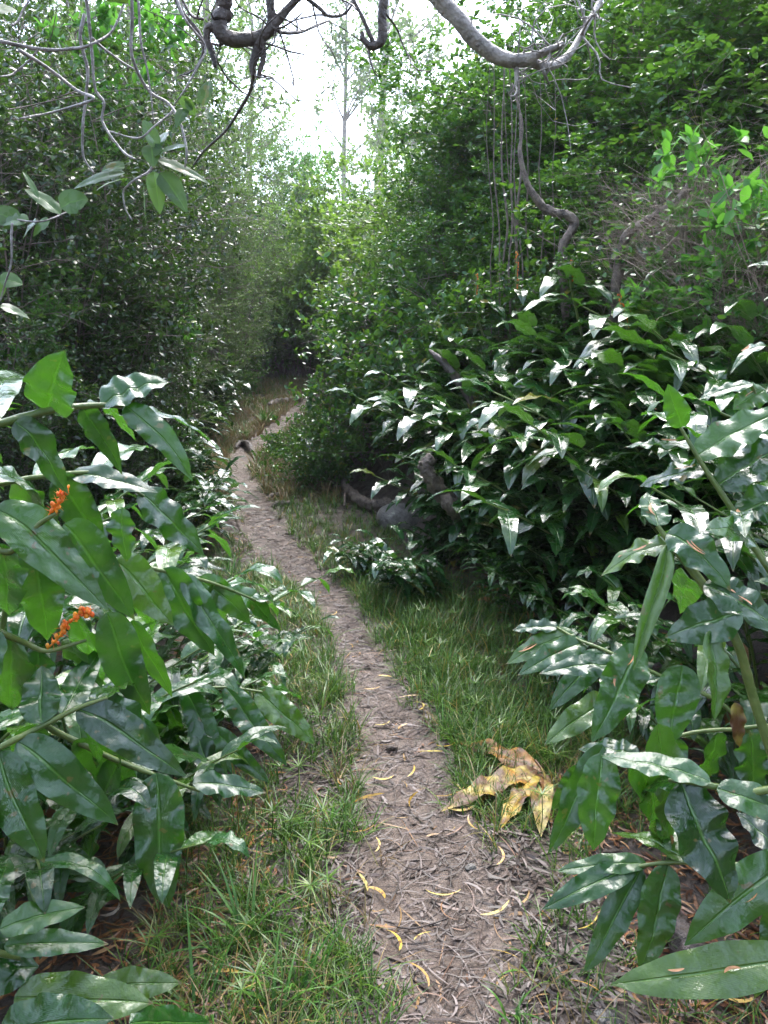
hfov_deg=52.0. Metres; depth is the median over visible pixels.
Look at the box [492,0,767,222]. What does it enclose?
leafy shrub
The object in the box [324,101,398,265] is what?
fine leaved tree
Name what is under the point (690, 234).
bare thicket
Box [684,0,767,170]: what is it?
leafy shrub
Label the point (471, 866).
stone
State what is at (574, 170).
bare thicket
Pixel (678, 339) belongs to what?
ginger clump
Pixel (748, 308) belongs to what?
ginger clump
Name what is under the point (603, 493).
ginger plant
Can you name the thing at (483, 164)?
leafy shrub
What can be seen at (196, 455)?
ginger clump
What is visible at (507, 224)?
upright stem
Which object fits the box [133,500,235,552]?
ginger plant
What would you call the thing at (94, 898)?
ginger plant
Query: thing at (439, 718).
grass tuft
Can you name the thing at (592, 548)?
ginger plant
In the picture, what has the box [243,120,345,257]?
broadleaf tree
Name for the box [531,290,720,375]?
ginger clump
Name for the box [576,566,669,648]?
ginger plant
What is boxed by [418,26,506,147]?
fine leaved tree
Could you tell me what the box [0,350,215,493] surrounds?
ginger plant
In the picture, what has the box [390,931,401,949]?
fallen leaf
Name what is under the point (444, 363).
slanting trunk
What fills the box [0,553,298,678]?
ginger plant
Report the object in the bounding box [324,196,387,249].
lime shrub
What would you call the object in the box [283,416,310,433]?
shrub
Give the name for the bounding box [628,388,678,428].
ginger plant
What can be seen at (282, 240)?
lime shrub
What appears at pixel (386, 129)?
fine leaved tree
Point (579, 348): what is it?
ginger clump
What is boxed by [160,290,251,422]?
fine leaved tree
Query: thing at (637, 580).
ginger clump
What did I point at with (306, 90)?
sky
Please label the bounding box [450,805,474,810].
fallen leaf
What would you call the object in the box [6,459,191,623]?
ginger plant
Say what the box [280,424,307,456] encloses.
shrub
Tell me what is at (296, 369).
shrub
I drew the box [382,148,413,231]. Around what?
leafy shrub
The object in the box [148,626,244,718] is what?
ginger plant
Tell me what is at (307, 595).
ginger plant
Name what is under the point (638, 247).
ginger plant
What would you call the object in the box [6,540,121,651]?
ginger plant
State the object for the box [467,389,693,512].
ginger clump
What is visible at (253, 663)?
ginger plant
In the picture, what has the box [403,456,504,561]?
ginger clump
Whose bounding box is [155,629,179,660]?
ginger plant
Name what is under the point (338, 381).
shrub
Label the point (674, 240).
bare thicket
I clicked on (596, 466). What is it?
ginger clump
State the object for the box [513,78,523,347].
upright stem
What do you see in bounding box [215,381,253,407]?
shrub
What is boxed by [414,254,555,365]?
leafy shrub
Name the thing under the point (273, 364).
shrub
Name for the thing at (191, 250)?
dark shrub
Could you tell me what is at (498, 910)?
fallen leaf
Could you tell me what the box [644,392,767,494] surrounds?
ginger plant
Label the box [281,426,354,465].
shrub
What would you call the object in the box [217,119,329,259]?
fine leaved tree
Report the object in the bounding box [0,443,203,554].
ginger plant
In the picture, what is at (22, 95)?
dark shrub
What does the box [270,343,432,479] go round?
shrub
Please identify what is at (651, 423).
ginger plant
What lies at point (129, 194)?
dark shrub
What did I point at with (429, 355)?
ginger clump
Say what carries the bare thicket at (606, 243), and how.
on the ground at (670, 610)
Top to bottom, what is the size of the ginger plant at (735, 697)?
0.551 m
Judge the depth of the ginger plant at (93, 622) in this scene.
3.63 m
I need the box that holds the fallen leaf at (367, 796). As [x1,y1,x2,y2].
[355,793,382,801]
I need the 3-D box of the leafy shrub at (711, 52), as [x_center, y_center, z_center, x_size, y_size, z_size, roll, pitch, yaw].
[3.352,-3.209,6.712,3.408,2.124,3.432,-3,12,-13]
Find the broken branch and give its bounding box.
[417,453,465,531]
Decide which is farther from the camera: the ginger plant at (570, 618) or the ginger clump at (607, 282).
the ginger clump at (607, 282)
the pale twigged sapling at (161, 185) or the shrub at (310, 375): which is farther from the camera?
the shrub at (310, 375)
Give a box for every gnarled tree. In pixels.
[140,0,434,165]
[429,0,631,154]
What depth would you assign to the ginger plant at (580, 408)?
4.21 m
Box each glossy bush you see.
[589,173,767,405]
[596,124,767,327]
[613,277,735,358]
[662,199,767,374]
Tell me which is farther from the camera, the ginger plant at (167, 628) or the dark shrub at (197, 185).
the dark shrub at (197, 185)
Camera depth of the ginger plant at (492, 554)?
4.57 m
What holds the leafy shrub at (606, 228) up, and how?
on the ground at (670, 610)
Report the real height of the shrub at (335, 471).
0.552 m
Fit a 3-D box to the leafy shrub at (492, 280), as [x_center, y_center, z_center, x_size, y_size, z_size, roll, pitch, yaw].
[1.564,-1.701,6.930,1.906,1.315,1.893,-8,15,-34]
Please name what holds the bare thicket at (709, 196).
on the ground at (670, 610)
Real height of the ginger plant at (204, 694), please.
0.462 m
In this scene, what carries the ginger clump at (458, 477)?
on the ground at (670, 610)
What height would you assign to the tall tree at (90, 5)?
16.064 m
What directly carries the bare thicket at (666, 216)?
on the ground at (670, 610)
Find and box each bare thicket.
[174,320,217,432]
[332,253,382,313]
[363,242,470,314]
[501,144,764,259]
[535,171,765,345]
[537,132,703,264]
[539,101,767,359]
[542,126,767,277]
[545,57,767,351]
[574,108,767,332]
[575,95,767,300]
[576,162,767,381]
[586,134,767,356]
[606,135,767,309]
[607,163,767,285]
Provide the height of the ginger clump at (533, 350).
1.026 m
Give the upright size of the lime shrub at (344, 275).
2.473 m
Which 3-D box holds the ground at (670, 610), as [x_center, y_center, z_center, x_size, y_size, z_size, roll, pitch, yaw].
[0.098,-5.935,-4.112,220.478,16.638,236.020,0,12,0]
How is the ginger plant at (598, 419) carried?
on the ground at (670, 610)
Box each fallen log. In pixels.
[267,396,300,407]
[341,477,392,511]
[581,901,618,954]
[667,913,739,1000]
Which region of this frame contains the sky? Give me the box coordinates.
[0,0,608,233]
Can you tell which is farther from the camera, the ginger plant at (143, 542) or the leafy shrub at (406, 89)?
the leafy shrub at (406, 89)
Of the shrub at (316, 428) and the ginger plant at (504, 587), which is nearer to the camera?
the ginger plant at (504, 587)
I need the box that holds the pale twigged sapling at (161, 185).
[0,0,214,317]
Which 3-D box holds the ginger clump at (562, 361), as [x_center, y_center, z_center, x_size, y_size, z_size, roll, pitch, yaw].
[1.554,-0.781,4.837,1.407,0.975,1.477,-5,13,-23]
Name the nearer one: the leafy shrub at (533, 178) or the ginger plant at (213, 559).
the ginger plant at (213, 559)
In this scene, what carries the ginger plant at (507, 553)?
on the ground at (670, 610)
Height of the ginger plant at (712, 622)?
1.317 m
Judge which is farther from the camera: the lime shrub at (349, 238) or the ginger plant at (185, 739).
the lime shrub at (349, 238)
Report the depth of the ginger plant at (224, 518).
4.01 m
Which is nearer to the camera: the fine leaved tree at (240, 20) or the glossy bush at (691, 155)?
the glossy bush at (691, 155)
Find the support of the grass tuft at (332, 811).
on the ground at (670, 610)
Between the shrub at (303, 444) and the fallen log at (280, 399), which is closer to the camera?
the shrub at (303, 444)
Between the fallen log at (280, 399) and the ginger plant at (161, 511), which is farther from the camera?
the fallen log at (280, 399)
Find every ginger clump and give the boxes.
[137,456,257,547]
[138,409,230,482]
[140,419,237,495]
[154,466,237,505]
[186,434,209,465]
[192,359,256,416]
[193,399,243,436]
[201,371,229,403]
[204,348,242,378]
[223,381,246,398]
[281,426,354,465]
[305,406,364,431]
[314,534,388,580]
[323,375,511,492]
[332,339,383,410]
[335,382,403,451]
[349,460,461,554]
[354,525,468,603]
[362,381,591,515]
[364,353,536,446]
[374,434,475,491]
[390,515,470,567]
[394,347,477,439]
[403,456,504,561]
[407,371,519,474]
[410,419,506,505]
[410,444,568,542]
[412,331,493,397]
[413,349,541,411]
[413,495,492,565]
[428,454,655,607]
[446,348,564,437]
[447,359,711,522]
[451,472,525,542]
[454,501,526,583]
[457,309,587,378]
[465,400,599,515]
[465,486,604,603]
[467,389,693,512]
[471,396,762,571]
[472,380,618,486]
[477,315,589,378]
[481,317,614,391]
[493,294,588,359]
[494,526,672,620]
[495,350,655,441]
[500,490,631,552]
[501,520,601,604]
[506,299,713,397]
[514,344,695,448]
[517,344,644,454]
[521,320,627,405]
[522,328,730,413]
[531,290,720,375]
[535,277,627,315]
[537,264,642,351]
[539,268,766,359]
[544,319,704,376]
[548,387,761,580]
[564,358,766,523]
[566,344,703,434]
[572,265,695,312]
[573,344,767,412]
[584,321,767,464]
[600,275,725,356]
[600,306,767,394]
[613,299,767,374]
[645,254,767,319]
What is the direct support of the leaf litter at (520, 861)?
on the ground at (670, 610)
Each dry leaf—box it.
[669,968,683,971]
[724,966,739,972]
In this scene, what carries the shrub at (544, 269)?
on the ground at (670, 610)
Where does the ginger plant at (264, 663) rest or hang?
on the ground at (670, 610)
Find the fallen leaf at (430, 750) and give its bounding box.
[421,750,439,751]
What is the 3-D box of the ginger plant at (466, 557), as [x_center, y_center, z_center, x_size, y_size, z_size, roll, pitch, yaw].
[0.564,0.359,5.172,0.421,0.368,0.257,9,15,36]
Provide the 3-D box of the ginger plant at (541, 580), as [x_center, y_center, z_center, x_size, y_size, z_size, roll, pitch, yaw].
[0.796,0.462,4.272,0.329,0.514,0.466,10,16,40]
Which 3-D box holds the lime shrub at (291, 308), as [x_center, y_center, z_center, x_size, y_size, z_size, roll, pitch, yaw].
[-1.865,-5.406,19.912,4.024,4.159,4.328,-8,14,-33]
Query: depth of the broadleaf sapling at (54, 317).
5.32 m
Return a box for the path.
[222,383,543,1023]
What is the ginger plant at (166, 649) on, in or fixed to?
on the ground at (670, 610)
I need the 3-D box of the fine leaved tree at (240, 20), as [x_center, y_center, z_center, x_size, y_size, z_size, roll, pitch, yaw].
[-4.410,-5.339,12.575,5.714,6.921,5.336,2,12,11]
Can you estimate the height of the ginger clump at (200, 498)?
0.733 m
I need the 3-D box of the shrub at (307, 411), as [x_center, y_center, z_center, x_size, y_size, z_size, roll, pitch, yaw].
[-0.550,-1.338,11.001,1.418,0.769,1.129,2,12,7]
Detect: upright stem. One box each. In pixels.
[486,66,493,361]
[493,65,500,348]
[501,67,508,353]
[503,68,515,369]
[507,68,512,350]
[513,74,521,370]
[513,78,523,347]
[524,71,529,303]
[538,59,543,282]
[552,70,555,311]
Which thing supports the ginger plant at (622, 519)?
on the ground at (670, 610)
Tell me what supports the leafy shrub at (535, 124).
on the ground at (670, 610)
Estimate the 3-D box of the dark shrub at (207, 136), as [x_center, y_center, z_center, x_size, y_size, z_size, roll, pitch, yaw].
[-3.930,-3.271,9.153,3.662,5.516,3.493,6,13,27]
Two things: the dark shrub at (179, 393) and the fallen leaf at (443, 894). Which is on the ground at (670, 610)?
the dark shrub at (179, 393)
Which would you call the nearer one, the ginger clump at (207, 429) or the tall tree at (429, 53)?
the ginger clump at (207, 429)
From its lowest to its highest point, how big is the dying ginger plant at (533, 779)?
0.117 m
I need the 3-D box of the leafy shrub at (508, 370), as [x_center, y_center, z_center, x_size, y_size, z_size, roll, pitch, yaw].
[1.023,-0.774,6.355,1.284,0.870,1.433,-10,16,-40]
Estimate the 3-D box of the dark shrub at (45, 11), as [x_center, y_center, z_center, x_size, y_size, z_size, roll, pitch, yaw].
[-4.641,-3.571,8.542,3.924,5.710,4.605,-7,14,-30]
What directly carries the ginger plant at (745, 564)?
on the ground at (670, 610)
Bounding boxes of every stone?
[385,744,397,749]
[464,863,476,869]
[590,1004,622,1023]
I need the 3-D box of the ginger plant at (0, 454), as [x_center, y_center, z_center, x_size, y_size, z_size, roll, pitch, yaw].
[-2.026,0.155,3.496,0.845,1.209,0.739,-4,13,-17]
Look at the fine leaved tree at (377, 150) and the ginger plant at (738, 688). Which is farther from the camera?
the fine leaved tree at (377, 150)
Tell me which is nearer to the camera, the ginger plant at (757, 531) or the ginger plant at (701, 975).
the ginger plant at (701, 975)
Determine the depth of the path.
2.64 m
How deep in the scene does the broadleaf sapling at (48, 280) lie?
5.86 m
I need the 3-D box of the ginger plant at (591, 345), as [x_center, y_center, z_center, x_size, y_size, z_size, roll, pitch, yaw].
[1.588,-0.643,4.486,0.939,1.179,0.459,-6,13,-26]
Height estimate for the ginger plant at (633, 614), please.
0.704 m
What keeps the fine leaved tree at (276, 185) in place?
on the ground at (670, 610)
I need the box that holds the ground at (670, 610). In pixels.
[0,352,767,1023]
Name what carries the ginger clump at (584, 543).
on the ground at (670, 610)
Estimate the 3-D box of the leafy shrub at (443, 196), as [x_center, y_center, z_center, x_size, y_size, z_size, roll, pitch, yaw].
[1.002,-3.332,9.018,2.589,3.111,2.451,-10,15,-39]
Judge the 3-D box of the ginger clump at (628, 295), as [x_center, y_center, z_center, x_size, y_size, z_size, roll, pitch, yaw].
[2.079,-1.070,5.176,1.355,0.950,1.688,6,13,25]
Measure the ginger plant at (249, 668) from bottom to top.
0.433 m
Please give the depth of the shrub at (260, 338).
17.48 m
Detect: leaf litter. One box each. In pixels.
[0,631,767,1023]
[108,405,257,554]
[158,551,764,1023]
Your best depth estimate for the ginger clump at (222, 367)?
15.76 m
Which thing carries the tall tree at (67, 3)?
on the ground at (670, 610)
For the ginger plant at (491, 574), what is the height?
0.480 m
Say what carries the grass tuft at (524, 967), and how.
on the path
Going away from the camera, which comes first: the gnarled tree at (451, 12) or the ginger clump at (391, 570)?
the gnarled tree at (451, 12)
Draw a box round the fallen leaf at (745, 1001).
[729,996,753,1002]
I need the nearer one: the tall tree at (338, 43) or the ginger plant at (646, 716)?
the ginger plant at (646, 716)
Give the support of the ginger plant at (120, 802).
on the ground at (670, 610)
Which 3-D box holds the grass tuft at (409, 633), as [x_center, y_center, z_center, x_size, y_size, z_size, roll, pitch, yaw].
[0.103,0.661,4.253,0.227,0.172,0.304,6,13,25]
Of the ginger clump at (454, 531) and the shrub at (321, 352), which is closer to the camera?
the ginger clump at (454, 531)
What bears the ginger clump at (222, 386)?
on the ground at (670, 610)
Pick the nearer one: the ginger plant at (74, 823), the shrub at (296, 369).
the ginger plant at (74, 823)
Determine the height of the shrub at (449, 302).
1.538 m
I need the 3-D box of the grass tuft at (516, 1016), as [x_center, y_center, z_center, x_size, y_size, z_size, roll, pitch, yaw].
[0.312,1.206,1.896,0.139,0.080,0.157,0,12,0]
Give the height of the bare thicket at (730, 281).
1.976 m
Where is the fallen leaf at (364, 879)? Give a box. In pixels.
[358,872,367,891]
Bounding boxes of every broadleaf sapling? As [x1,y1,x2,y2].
[0,292,83,525]
[10,264,116,496]
[32,0,203,509]
[44,242,159,466]
[144,232,200,430]
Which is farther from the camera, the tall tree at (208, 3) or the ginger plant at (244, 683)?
the tall tree at (208, 3)
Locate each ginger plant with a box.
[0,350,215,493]
[0,408,16,489]
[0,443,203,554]
[0,466,135,639]
[0,503,157,615]
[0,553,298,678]
[0,554,120,738]
[0,604,171,714]
[0,606,124,697]
[0,616,156,768]
[0,651,186,862]
[0,677,110,840]
[0,682,158,745]
[0,701,265,907]
[0,704,63,743]
[0,777,149,857]
[0,789,48,838]
[0,794,133,925]
[0,808,123,917]
[0,846,124,913]
[0,858,212,1023]
[3,683,314,850]
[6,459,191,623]
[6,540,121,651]
[6,612,98,641]
[7,675,149,856]
[35,830,249,964]
[41,667,245,817]
[55,504,258,675]
[55,540,211,676]
[65,538,108,596]
[67,704,180,844]
[81,725,186,848]
[93,562,282,686]
[99,449,193,537]
[99,507,199,618]
[114,725,285,883]
[122,514,242,614]
[124,553,231,646]
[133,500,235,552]
[133,548,210,613]
[143,707,232,879]
[146,624,185,678]
[147,706,229,778]
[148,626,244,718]
[155,511,231,549]
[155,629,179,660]
[159,614,230,672]
[163,734,192,781]
[166,669,290,730]
[177,681,222,709]
[178,667,233,721]
[179,616,255,666]
[179,624,272,704]
[179,639,290,710]
[184,640,261,703]
[192,565,356,676]
[201,557,230,574]
[205,630,287,703]
[207,608,263,652]
[208,629,291,693]
[219,638,310,727]
[237,585,291,636]
[240,615,338,688]
[442,738,553,835]
[443,535,498,594]
[454,273,521,374]
[457,533,518,607]
[459,557,513,605]
[470,558,541,620]
[471,526,504,546]
[485,570,535,618]
[487,584,526,618]
[489,539,523,586]
[492,250,550,365]
[495,530,527,552]
[502,558,564,620]
[504,581,555,621]
[507,618,750,744]
[512,578,587,649]
[514,631,561,680]
[521,260,612,387]
[528,492,622,586]
[539,598,609,654]
[540,674,587,703]
[542,819,737,973]
[546,674,591,692]
[548,454,703,600]
[548,665,767,853]
[554,479,657,567]
[558,395,602,437]
[558,413,650,463]
[558,562,620,633]
[558,624,600,649]
[559,588,655,741]
[562,589,737,748]
[566,395,601,418]
[569,585,719,781]
[571,628,658,691]
[575,413,686,509]
[576,294,682,368]
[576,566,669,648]
[577,723,767,902]
[583,680,707,790]
[598,471,767,636]
[601,493,767,756]
[608,413,663,438]
[610,812,767,998]
[614,373,767,505]
[614,602,738,716]
[622,318,711,356]
[622,339,753,410]
[624,238,671,309]
[625,354,730,388]
[628,384,767,572]
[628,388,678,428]
[636,682,767,811]
[638,420,697,486]
[640,446,759,545]
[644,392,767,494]
[650,368,767,421]
[650,481,767,588]
[652,517,767,688]
[660,422,767,544]
[666,592,767,735]
[672,561,767,665]
[690,457,767,589]
[698,342,767,433]
[723,681,767,736]
[748,260,767,363]
[755,578,767,585]
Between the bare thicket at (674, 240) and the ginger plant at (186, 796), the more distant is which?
the bare thicket at (674, 240)
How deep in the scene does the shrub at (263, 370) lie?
17.34 m
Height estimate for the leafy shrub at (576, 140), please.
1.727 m
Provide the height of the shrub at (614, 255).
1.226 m
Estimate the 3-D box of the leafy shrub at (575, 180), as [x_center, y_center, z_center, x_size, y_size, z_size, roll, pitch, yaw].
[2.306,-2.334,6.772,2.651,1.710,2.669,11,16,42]
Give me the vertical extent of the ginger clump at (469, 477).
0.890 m
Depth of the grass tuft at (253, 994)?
1.92 m
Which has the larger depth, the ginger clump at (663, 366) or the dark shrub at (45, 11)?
the dark shrub at (45, 11)
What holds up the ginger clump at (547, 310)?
on the ground at (670, 610)
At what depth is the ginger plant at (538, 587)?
3.96 m
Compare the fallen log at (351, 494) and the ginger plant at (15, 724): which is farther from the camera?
the fallen log at (351, 494)
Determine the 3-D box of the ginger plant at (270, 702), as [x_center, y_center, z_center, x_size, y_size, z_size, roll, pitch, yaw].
[-0.735,0.828,2.525,1.043,0.640,0.406,0,12,0]
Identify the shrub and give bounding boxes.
[0,0,142,257]
[0,0,188,502]
[0,0,227,406]
[0,0,281,509]
[0,1,238,405]
[0,10,225,512]
[0,46,129,357]
[0,47,239,443]
[0,63,122,356]
[0,211,215,545]
[0,287,117,551]
[37,217,208,499]
[209,335,276,383]
[211,343,273,389]
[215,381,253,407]
[218,365,271,396]
[222,315,264,369]
[225,298,295,359]
[230,208,327,375]
[242,218,333,378]
[243,315,305,372]
[251,407,372,489]
[252,321,326,376]
[253,430,307,459]
[254,330,326,374]
[264,197,376,342]
[266,147,413,348]
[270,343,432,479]
[278,294,494,451]
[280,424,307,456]
[280,441,367,487]
[281,306,406,393]
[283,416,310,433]
[288,315,333,372]
[292,217,522,382]
[292,400,373,457]
[294,389,345,425]
[298,361,376,443]
[305,280,351,349]
[306,139,432,274]
[307,358,342,407]
[310,189,396,317]
[312,221,389,338]
[321,175,438,303]
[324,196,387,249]
[327,214,520,374]
[340,191,488,354]
[340,307,517,437]
[346,208,451,321]
[347,25,605,264]
[350,240,445,332]
[365,66,484,255]
[366,102,443,254]
[368,303,453,359]
[373,48,530,282]
[376,211,507,329]
[379,243,533,369]
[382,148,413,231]
[406,323,497,381]
[407,243,531,302]
[409,75,766,310]
[410,0,658,213]
[412,238,609,378]
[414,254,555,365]
[416,52,637,275]
[425,51,485,180]
[427,258,601,360]
[428,0,670,75]
[430,0,749,254]
[431,132,679,283]
[432,0,692,114]
[447,256,552,339]
[447,365,542,418]
[454,3,645,228]
[463,182,668,354]
[466,346,549,424]
[478,244,643,365]
[479,132,704,308]
[487,0,754,153]
[488,132,755,268]
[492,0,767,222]
[504,98,766,273]
[504,316,588,378]
[518,0,767,235]
[529,230,746,327]
[538,203,708,294]
[548,3,718,94]
[594,0,767,188]
[603,0,767,74]
[608,0,720,74]
[615,3,767,207]
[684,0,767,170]
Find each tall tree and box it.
[24,0,171,67]
[71,0,202,87]
[138,0,306,191]
[220,0,308,190]
[305,0,387,204]
[348,0,468,193]
[376,14,452,162]
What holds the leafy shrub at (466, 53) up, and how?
on the ground at (670, 610)
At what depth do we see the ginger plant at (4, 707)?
2.58 m
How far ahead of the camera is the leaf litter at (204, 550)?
6.46 m
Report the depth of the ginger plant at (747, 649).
3.24 m
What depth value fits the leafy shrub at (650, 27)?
7.58 m
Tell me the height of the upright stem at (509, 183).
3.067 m
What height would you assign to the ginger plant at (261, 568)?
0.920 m
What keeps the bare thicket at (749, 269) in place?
on the ground at (670, 610)
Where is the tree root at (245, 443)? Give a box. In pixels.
[234,439,254,457]
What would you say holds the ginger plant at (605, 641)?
on the ground at (670, 610)
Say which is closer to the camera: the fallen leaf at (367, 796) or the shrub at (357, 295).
the fallen leaf at (367, 796)
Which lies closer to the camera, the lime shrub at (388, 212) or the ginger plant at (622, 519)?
the ginger plant at (622, 519)
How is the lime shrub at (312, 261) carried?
on the ground at (670, 610)
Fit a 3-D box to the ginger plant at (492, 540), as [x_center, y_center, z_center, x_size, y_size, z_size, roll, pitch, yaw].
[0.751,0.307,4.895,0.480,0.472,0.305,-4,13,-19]
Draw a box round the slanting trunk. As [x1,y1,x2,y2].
[428,349,484,441]
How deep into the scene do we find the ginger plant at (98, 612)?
3.02 m
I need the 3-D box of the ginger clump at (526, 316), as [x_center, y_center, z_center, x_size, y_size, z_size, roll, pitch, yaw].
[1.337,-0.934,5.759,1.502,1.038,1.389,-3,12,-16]
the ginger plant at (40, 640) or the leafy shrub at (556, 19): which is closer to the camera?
the ginger plant at (40, 640)
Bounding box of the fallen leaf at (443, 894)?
[425,889,460,894]
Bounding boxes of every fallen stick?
[390,917,448,929]
[494,914,521,920]
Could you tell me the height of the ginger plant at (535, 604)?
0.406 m
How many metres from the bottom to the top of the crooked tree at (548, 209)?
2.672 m
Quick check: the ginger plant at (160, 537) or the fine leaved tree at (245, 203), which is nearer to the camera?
the ginger plant at (160, 537)
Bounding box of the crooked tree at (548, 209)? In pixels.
[511,83,578,348]
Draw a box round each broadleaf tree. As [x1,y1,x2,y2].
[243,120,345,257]
[251,140,335,293]
[278,137,376,228]
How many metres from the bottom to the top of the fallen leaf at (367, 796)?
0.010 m
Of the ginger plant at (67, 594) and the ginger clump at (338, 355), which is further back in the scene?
the ginger clump at (338, 355)
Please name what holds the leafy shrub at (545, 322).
on the ground at (670, 610)
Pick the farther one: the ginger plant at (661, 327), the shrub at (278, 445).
the shrub at (278, 445)
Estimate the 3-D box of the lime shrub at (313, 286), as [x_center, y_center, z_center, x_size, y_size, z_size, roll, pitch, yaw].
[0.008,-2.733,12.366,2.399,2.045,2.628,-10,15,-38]
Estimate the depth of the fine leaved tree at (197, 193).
9.92 m
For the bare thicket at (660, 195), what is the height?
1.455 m
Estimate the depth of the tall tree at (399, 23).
41.23 m
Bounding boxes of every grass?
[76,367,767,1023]
[100,372,756,1023]
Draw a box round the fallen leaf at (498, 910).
[481,900,508,914]
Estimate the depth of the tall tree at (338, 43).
54.09 m
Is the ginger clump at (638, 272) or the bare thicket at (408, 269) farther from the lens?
the bare thicket at (408, 269)
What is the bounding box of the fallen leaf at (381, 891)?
[368,886,385,897]
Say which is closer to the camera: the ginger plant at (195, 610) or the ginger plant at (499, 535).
the ginger plant at (195, 610)
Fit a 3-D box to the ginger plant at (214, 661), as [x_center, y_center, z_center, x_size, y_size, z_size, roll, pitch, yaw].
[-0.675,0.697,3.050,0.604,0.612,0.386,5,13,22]
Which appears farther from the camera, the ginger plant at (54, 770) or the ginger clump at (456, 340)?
the ginger clump at (456, 340)
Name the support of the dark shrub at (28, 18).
on the ground at (670, 610)
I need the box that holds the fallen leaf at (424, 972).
[405,961,429,986]
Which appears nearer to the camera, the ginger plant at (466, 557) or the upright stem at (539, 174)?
the ginger plant at (466, 557)
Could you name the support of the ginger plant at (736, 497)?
on the ground at (670, 610)
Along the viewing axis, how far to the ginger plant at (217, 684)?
2.83 m
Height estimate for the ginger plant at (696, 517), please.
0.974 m
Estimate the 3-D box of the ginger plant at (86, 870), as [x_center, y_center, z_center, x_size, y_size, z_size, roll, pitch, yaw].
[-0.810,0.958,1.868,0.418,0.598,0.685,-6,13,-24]
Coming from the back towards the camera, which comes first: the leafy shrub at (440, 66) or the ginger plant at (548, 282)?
the leafy shrub at (440, 66)
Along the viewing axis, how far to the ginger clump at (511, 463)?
4.54 m
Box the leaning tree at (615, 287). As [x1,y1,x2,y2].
[607,172,697,347]
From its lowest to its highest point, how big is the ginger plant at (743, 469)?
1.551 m
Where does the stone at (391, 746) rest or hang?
on the path
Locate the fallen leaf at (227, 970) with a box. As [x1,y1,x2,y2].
[211,968,241,973]
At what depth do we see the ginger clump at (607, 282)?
5.38 m
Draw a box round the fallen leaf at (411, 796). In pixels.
[408,792,416,807]
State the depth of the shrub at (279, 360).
19.98 m
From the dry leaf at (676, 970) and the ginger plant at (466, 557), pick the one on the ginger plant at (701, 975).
the dry leaf at (676, 970)
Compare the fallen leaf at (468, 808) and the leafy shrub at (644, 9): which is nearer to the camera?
the fallen leaf at (468, 808)
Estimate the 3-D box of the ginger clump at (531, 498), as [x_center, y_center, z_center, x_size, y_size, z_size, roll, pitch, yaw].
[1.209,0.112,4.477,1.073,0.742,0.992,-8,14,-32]
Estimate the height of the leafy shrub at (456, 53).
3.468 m
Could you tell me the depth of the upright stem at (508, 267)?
5.90 m
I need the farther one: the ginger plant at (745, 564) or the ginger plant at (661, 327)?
the ginger plant at (661, 327)
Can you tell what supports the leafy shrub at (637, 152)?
on the ground at (670, 610)
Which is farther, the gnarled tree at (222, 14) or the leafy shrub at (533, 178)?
the leafy shrub at (533, 178)
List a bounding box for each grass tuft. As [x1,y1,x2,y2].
[134,844,313,998]
[152,892,238,1023]
[208,550,246,574]
[221,919,368,1019]
[237,423,255,439]
[247,915,348,1007]
[250,406,277,425]
[283,792,371,828]
[393,620,426,647]
[409,641,470,676]
[419,696,462,735]
[481,984,545,1023]
[498,925,562,978]
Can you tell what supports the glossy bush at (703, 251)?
on the ground at (670, 610)
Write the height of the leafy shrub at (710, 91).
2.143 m
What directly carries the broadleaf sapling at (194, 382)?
on the ground at (670, 610)
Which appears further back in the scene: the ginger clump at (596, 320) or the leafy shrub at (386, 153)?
the leafy shrub at (386, 153)
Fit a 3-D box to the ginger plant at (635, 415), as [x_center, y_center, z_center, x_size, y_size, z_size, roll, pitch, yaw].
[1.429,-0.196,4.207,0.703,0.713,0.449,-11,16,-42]
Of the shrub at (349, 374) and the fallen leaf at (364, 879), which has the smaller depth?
the fallen leaf at (364, 879)
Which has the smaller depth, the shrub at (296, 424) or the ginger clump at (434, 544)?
the ginger clump at (434, 544)
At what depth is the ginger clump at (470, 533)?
4.89 m
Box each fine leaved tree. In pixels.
[0,0,250,139]
[6,0,299,324]
[30,29,238,210]
[36,0,293,322]
[57,159,219,348]
[71,0,321,392]
[120,78,270,379]
[141,73,288,399]
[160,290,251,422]
[162,220,238,381]
[184,180,297,377]
[188,97,310,325]
[205,152,294,349]
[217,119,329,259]
[266,170,334,248]
[321,125,416,232]
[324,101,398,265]
[357,95,434,195]
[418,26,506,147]
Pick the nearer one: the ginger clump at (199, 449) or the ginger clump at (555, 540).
the ginger clump at (555, 540)
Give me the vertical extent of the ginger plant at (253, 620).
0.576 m
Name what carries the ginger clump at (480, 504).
on the ground at (670, 610)
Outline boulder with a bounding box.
[376,503,422,531]
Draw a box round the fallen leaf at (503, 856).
[498,846,504,863]
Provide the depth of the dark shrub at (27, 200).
6.33 m

